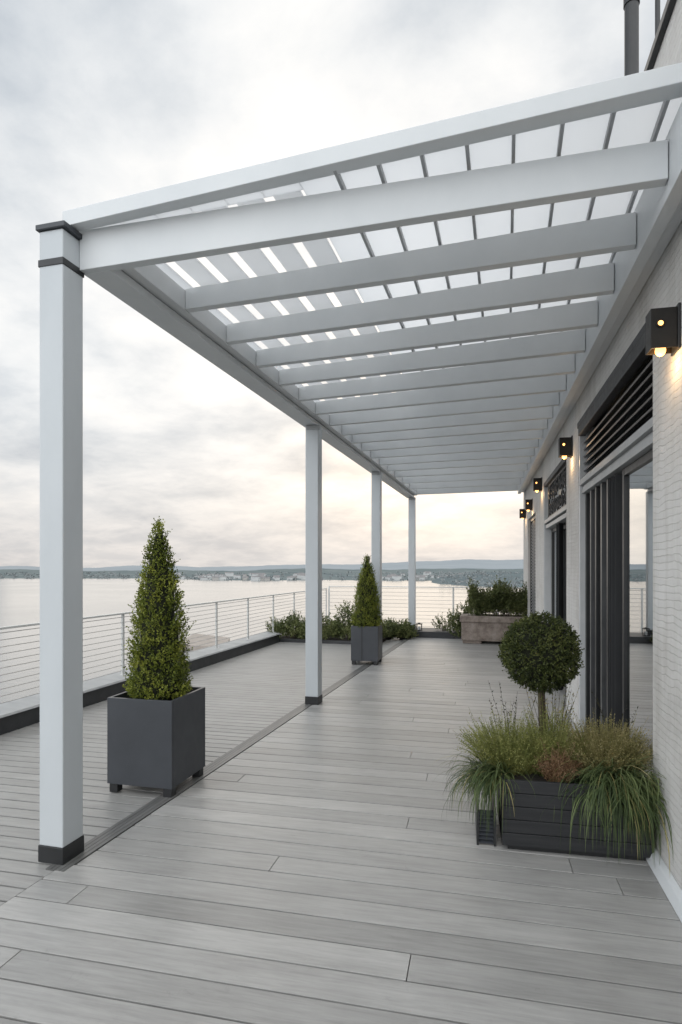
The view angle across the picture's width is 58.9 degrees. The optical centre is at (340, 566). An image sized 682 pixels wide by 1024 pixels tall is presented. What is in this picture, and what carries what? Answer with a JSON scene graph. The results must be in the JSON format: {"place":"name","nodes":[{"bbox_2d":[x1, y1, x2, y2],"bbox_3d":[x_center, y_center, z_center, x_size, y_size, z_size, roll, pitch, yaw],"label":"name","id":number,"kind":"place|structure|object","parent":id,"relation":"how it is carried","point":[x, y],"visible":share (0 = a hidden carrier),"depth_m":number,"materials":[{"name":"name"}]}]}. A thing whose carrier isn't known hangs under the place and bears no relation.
{"place":"outdoors","nodes":[
{"label":"outdoors","id":0,"kind":"place"},
{"bbox_2d":[0,567,522,702],"bbox_3d":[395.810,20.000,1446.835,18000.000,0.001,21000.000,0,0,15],"label":"water","id":1,"kind":"structure","parent":0,"point":[19,601],"depth_m":288.12,"materials":[{"name":"grey liquid"}]},
{"bbox_2d":[181,634,229,650],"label":"quay","id":2,"kind":"structure","parent":1,"relation":"in","point":[204,641],"depth_m":153.53,"materials":[{"name":"concrete"}]},
{"bbox_2d":[0,559,522,570],"bbox_3d":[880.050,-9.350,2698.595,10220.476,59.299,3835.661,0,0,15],"label":"hills","id":3,"kind":"structure","parent":0,"point":[483,564],"depth_m":2417.53,"materials":[{"name":"grey"}]},
{"bbox_2d":[0,568,522,580],"bbox_3d":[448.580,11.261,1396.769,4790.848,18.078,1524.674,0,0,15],"label":"terrain","id":4,"kind":"structure","parent":0,"point":[269,572],"depth_m":1270.46,"materials":[{"name":"grey"}]},
{"bbox_2d":[200,577,210,579],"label":"town house","id":5,"kind":"structure","parent":4,"relation":"on","point":[203,578],"depth_m":898.89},
{"bbox_2d":[218,576,227,579],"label":"town house","id":6,"kind":"structure","parent":4,"relation":"on","point":[222,577],"depth_m":897.36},
{"bbox_2d":[225,572,233,576],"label":"town house","id":7,"kind":"structure","parent":4,"relation":"on","point":[230,574],"depth_m":1047.66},
{"bbox_2d":[251,576,259,580],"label":"town house","id":8,"kind":"structure","parent":4,"relation":"on","point":[254,578],"depth_m":860.39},
{"bbox_2d":[0,570,522,586],"bbox_3d":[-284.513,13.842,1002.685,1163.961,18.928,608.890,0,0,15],"label":"woodland","id":9,"kind":"object","parent":4,"relation":"on","point":[483,573],"visible":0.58,"depth_m":907.97,"materials":[{"name":"green plant"}]},
{"bbox_2d":[392,575,401,579],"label":"town house","id":10,"kind":"structure","parent":4,"relation":"on","point":[397,577],"depth_m":875.54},
{"bbox_2d":[0,0,666,567],"label":"sky","id":11,"kind":"structure","parent":0,"point":[101,100],"materials":[{"name":"white"}]},
{"bbox_2d":[389,627,564,685],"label":"terrace slab","id":12,"kind":"structure","parent":0,"point":[395,638],"depth_m":12.80,"materials":[{"name":"grey concrete"}]},
{"bbox_2d":[0,632,279,734],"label":"edge kerb","id":13,"kind":"structure","parent":12,"relation":"on","point":[20,713],"depth_m":6.93,"materials":[{"name":"grey concrete"}]},
{"bbox_2d":[0,588,326,703],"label":"cable railing","id":14,"kind":"object","parent":13,"relation":"on","point":[122,638],"visible":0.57,"depth_m":7.41,"materials":[{"name":"metal"}]},
{"bbox_2d":[0,640,400,905],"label":"deck","id":15,"kind":"structure","parent":12,"relation":"on","point":[250,694],"depth_m":5.28,"materials":[{"name":"grey wood"}]},
{"bbox_2d":[107,686,204,797],"bbox_3d":[-1.266,1.185,4.182,0.475,0.629,0.475,0,0,14],"label":"planter","id":16,"kind":"object","parent":15,"relation":"on","point":[151,743],"visible":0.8,"depth_m":3.97,"materials":[{"name":"metal"}]},
{"bbox_2d":[123,516,195,699],"bbox_3d":[-1.252,0.294,4.170,0.486,1.301,0.490,0,0,-8],"label":"cone tree","id":17,"kind":"object","parent":16,"relation":"on","point":[159,669],"visible":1,"depth_m":4.08,"materials":[{"name":"green plant"}]},
{"bbox_2d":[279,633,390,643],"bbox_3d":[-0.076,1.485,12.928,2.270,0.090,2.300,0,0,15],"label":"planting bed","id":18,"kind":"object","parent":12,"relation":"on","point":[330,640],"visible":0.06,"depth_m":11.98,"materials":[{"name":"soil"}]},
{"bbox_2d":[265,609,305,638],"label":"shrub","id":19,"kind":"object","parent":18,"relation":"on","point":[291,622],"visible":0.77,"depth_m":12.10,"materials":[{"name":"green plant"}]},
{"bbox_2d":[294,612,345,638],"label":"shrub","id":20,"kind":"object","parent":18,"relation":"on","point":[324,633],"visible":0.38,"depth_m":11.97,"materials":[{"name":"green plant"}]},
{"bbox_2d":[322,600,355,639],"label":"shrub","id":21,"kind":"object","parent":18,"relation":"on","point":[347,612],"visible":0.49,"depth_m":11.89,"materials":[{"name":"green plant"}]},
{"bbox_2d":[382,619,392,638],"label":"shrub","id":22,"kind":"object","parent":18,"relation":"on","point":[385,630],"visible":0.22,"depth_m":11.95,"materials":[{"name":"green plant"}]},
{"bbox_2d":[384,617,418,638],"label":"shrub","id":23,"kind":"object","parent":18,"relation":"in","point":[403,630],"visible":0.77,"depth_m":12.48,"materials":[{"name":"green plant"}]},
{"bbox_2d":[0,637,681,1023],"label":"deck","id":24,"kind":"structure","parent":12,"relation":"on","point":[326,861],"depth_m":2.69,"materials":[{"name":"grey wood"}]},
{"bbox_2d":[46,637,410,871],"bbox_3d":[0.013,1.508,7.876,0.105,0.023,10.203,0,0,16],"label":"deck joint strip","id":25,"kind":"object","parent":24,"relation":"on","point":[102,839],"visible":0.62,"depth_m":4.13,"materials":[{"name":"grey metal"}]},
{"bbox_2d":[35,62,681,864],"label":"pergola","id":26,"kind":"object","parent":24,"relation":"on","point":[493,266],"visible":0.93,"depth_m":3.16,"materials":[{"name":"white metal"}]},
{"bbox_2d":[351,625,381,664],"bbox_3d":[0.403,1.204,9.395,0.420,0.589,0.424,0,0,13],"label":"planter","id":27,"kind":"object","parent":24,"relation":"on","point":[366,643],"visible":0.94,"depth_m":9.20,"materials":[{"name":"metal"}]},
{"bbox_2d":[350,554,383,627],"bbox_3d":[0.403,0.378,9.371,0.531,1.193,0.537,0,0,6],"label":"cone tree","id":28,"kind":"object","parent":27,"relation":"on","point":[367,612],"visible":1,"depth_m":9.27,"materials":[{"name":"green plant"}]},
{"bbox_2d":[444,600,473,637],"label":"shrub","id":29,"kind":"object","parent":24,"relation":"on","point":[452,617],"visible":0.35,"depth_m":12.51,"materials":[{"name":"green plant"}]},
{"bbox_2d":[475,786,495,846],"bbox_3d":[0.816,1.405,3.416,0.102,0.189,0.360,0,0,11],"label":"lantern","id":30,"kind":"object","parent":24,"relation":"on","point":[484,835],"visible":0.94,"depth_m":3.25,"materials":[{"name":"black metal"}]},
{"bbox_2d":[460,614,523,643],"bbox_3d":[3.028,1.230,11.882,1.310,0.539,0.640,0,0,15],"label":"stone trough","id":31,"kind":"object","parent":24,"relation":"on","point":[478,629],"visible":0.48,"depth_m":11.65,"materials":[{"name":"stone"}]},
{"bbox_2d":[466,575,527,616],"bbox_3d":[3.151,0.595,11.856,1.389,0.894,0.782,0,0,15],"label":"shrub","id":32,"kind":"object","parent":31,"relation":"on","point":[501,598],"visible":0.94,"depth_m":11.72,"materials":[{"name":"green plant"}]},
{"bbox_2d":[496,761,653,860],"bbox_3d":[1.268,1.311,3.385,0.740,0.376,0.560,0,0,11],"label":"planter trough","id":33,"kind":"object","parent":24,"relation":"on","point":[524,828],"visible":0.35,"depth_m":3.13,"materials":[{"name":"black wood"}]},
{"bbox_2d":[439,747,535,831],"bbox_3d":[0.761,1.212,3.323,0.490,0.423,0.629,0,0,-18],"label":"grass clump","id":34,"kind":"object","parent":33,"relation":"on","point":[489,779],"visible":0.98,"depth_m":3.23,"materials":[{"name":"green plant"}]},
{"bbox_2d":[454,702,569,775],"bbox_3d":[0.967,0.979,3.448,0.660,0.364,0.522,0,0,15],"label":"feathery plant","id":35,"kind":"object","parent":33,"relation":"on","point":[489,746],"visible":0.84,"depth_m":3.38,"materials":[{"name":"green plant"}]},
{"bbox_2d":[488,681,535,752],"bbox_3d":[0.997,0.919,3.550,0.199,0.483,0.229,0,0,-23],"label":"wispy plant","id":36,"kind":"object","parent":33,"relation":"on","point":[506,711],"visible":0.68,"depth_m":3.54,"materials":[{"name":"green plant"}]},
{"bbox_2d":[497,610,584,737],"bbox_3d":[1.145,0.704,3.482,0.482,0.913,0.496,0,0,15],"label":"topiary ball","id":37,"kind":"object","parent":33,"relation":"on","point":[540,652],"visible":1,"depth_m":3.36,"materials":[{"name":"green plant"}]},
{"bbox_2d":[508,689,591,776],"bbox_3d":[1.168,0.926,3.364,0.461,0.469,0.333,0,0,15],"label":"feathery plant","id":38,"kind":"object","parent":33,"relation":"on","point":[552,737],"visible":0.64,"depth_m":3.33,"materials":[{"name":"green plant"}]},
{"bbox_2d":[524,683,579,742],"bbox_3d":[1.208,0.908,3.462,0.312,0.504,0.152,0,0,15],"label":"wispy plant","id":39,"kind":"object","parent":33,"relation":"on","point":[558,711],"visible":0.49,"depth_m":3.44,"materials":[{"name":"green plant"}]},
{"bbox_2d":[532,739,585,782],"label":"feathery plant","id":40,"kind":"object","parent":33,"relation":"on","point":[550,771],"visible":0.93,"depth_m":3.20,"materials":[{"name":"brown plant"}]},
{"bbox_2d":[545,709,653,775],"bbox_3d":[1.464,0.968,3.339,0.645,0.385,0.558,0,0,15],"label":"feathery plant","id":41,"kind":"object","parent":33,"relation":"on","point":[620,746],"visible":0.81,"depth_m":3.25,"materials":[{"name":"green and reddish-brown grass foliage"}]},
{"bbox_2d":[532,743,672,871],"bbox_3d":[1.445,1.212,3.107,0.797,0.558,0.877,0,0,-39],"label":"grass clump","id":42,"kind":"object","parent":33,"relation":"on","point":[632,799],"visible":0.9,"depth_m":2.97,"materials":[{"name":"green plant"}]},
{"bbox_2d":[591,692,637,741],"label":"wispy plant","id":43,"kind":"object","parent":33,"relation":"on","point":[613,720],"visible":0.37,"depth_m":3.44,"materials":[{"name":"plant"}]},
{"bbox_2d":[523,0,681,922],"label":"terrace building","id":44,"kind":"structure","parent":24,"relation":"on","point":[602,548],"depth_m":3.86,"materials":[{"name":"white brick"}]},
{"bbox_2d":[519,509,525,518],"bbox_3d":[3.602,-1.044,11.961,0.121,0.216,0.116,0,0,13],"label":"wall lamp","id":45,"kind":"object","parent":44,"relation":"attached to","point":[522,513],"visible":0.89,"depth_m":11.92,"materials":[{"name":"black metal"}]},
{"bbox_2d":[525,499,532,510],"bbox_3d":[3.252,-1.064,10.451,0.121,0.216,0.116,0,0,13],"label":"wall lamp","id":46,"kind":"object","parent":44,"relation":"attached to","point":[528,504],"visible":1,"depth_m":10.40,"materials":[{"name":"black metal"}]},
{"bbox_2d":[533,477,541,491],"bbox_3d":[2.875,-1.194,8.825,0.121,0.216,0.116,0,0,13],"label":"wall lamp","id":47,"kind":"object","parent":44,"relation":"attached to","point":[537,484],"visible":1,"depth_m":8.78,"materials":[{"name":"black metal"}]},
{"bbox_2d":[552,527,555,617],"bbox_3d":[2.896,0.477,8.111,0.040,2.006,0.780,0,0,13],"label":"sliding door","id":48,"kind":"structure","parent":44,"relation":"in","point":[554,529],"depth_m":8.31,"materials":[{"name":"black metal"}]},
{"bbox_2d":[563,525,564,630],"bbox_3d":[2.782,0.478,7.399,0.040,2.005,0.800,0,0,13],"label":"sliding door","id":49,"kind":"structure","parent":44,"relation":"in","point":[563,525],"depth_m":7.68,"materials":[{"name":"grey metal"}]},
{"bbox_2d":[558,435,572,458],"bbox_3d":[2.202,-1.164,5.922,0.121,0.216,0.116,0,0,13],"label":"wall lamp","id":50,"kind":"object","parent":44,"relation":"attached to","point":[565,447],"visible":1,"depth_m":5.88,"materials":[{"name":"black metal"}]},
{"bbox_2d":[565,522,565,691],"bbox_3d":[2.566,0.476,6.689,0.040,2.007,0.840,0,0,13],"label":"sliding door","id":51,"kind":"structure","parent":44,"relation":"in","point":[565,522],"depth_m":7.09,"materials":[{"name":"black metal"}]},
{"bbox_2d":[623,0,639,75],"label":"flue pipe","id":52,"kind":"object","parent":44,"relation":"on","point":[631,35],"visible":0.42,"depth_m":4.96,"materials":[{"name":"black metal"}]},
{"bbox_2d":[622,449,652,782],"bbox_3d":[1.825,0.411,3.671,0.040,2.137,0.815,0,0,13],"label":"sliding door","id":53,"kind":"structure","parent":44,"relation":"in","point":[637,478],"depth_m":3.72,"materials":[{"name":"clear glass"}]},
{"bbox_2d":[655,0,659,34],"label":"flue pipe","id":54,"kind":"object","parent":44,"relation":"on","point":[657,12],"depth_m":3.11,"materials":[{"name":"black metal"}]},
{"bbox_2d":[645,302,680,356],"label":"wall lamp","id":55,"kind":"object","parent":44,"relation":"attached to","point":[662,331],"visible":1,"depth_m":2.71,"materials":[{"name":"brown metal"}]},
{"bbox_2d":[328,586,519,627],"bbox_3d":[3.277,1.024,14.707,7.530,1.050,0.070,0,0,15],"label":"cable railing","id":56,"kind":"object","parent":12,"relation":"on","point":[452,600],"visible":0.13,"depth_m":15.08,"materials":[{"name":"metal"}]},
{"bbox_2d":[402,628,460,638],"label":"edge kerb","id":57,"kind":"structure","parent":12,"relation":"on","point":[431,633],"depth_m":12.70,"materials":[{"name":"grey concrete"}]},
{"bbox_2d":[416,623,421,630],"bbox_3d":[1.681,1.286,12.966,0.120,0.165,0.120,0,0,15],"label":"lantern","id":58,"kind":"object","parent":57,"relation":"on","point":[418,629],"visible":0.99,"depth_m":12.93,"materials":[{"name":"black metal"}]},
{"bbox_2d":[431,612,453,630],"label":"shrub","id":59,"kind":"object","parent":57,"relation":"on","point":[444,627],"visible":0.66,"depth_m":13.06,"materials":[{"name":"green plant"}]},
{"bbox_2d":[432,571,522,586],"bbox_3d":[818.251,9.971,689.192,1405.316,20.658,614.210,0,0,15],"label":"terrain","id":60,"kind":"structure","parent":0,"point":[463,578],"depth_m":716.81,"materials":[{"name":"green plant"}]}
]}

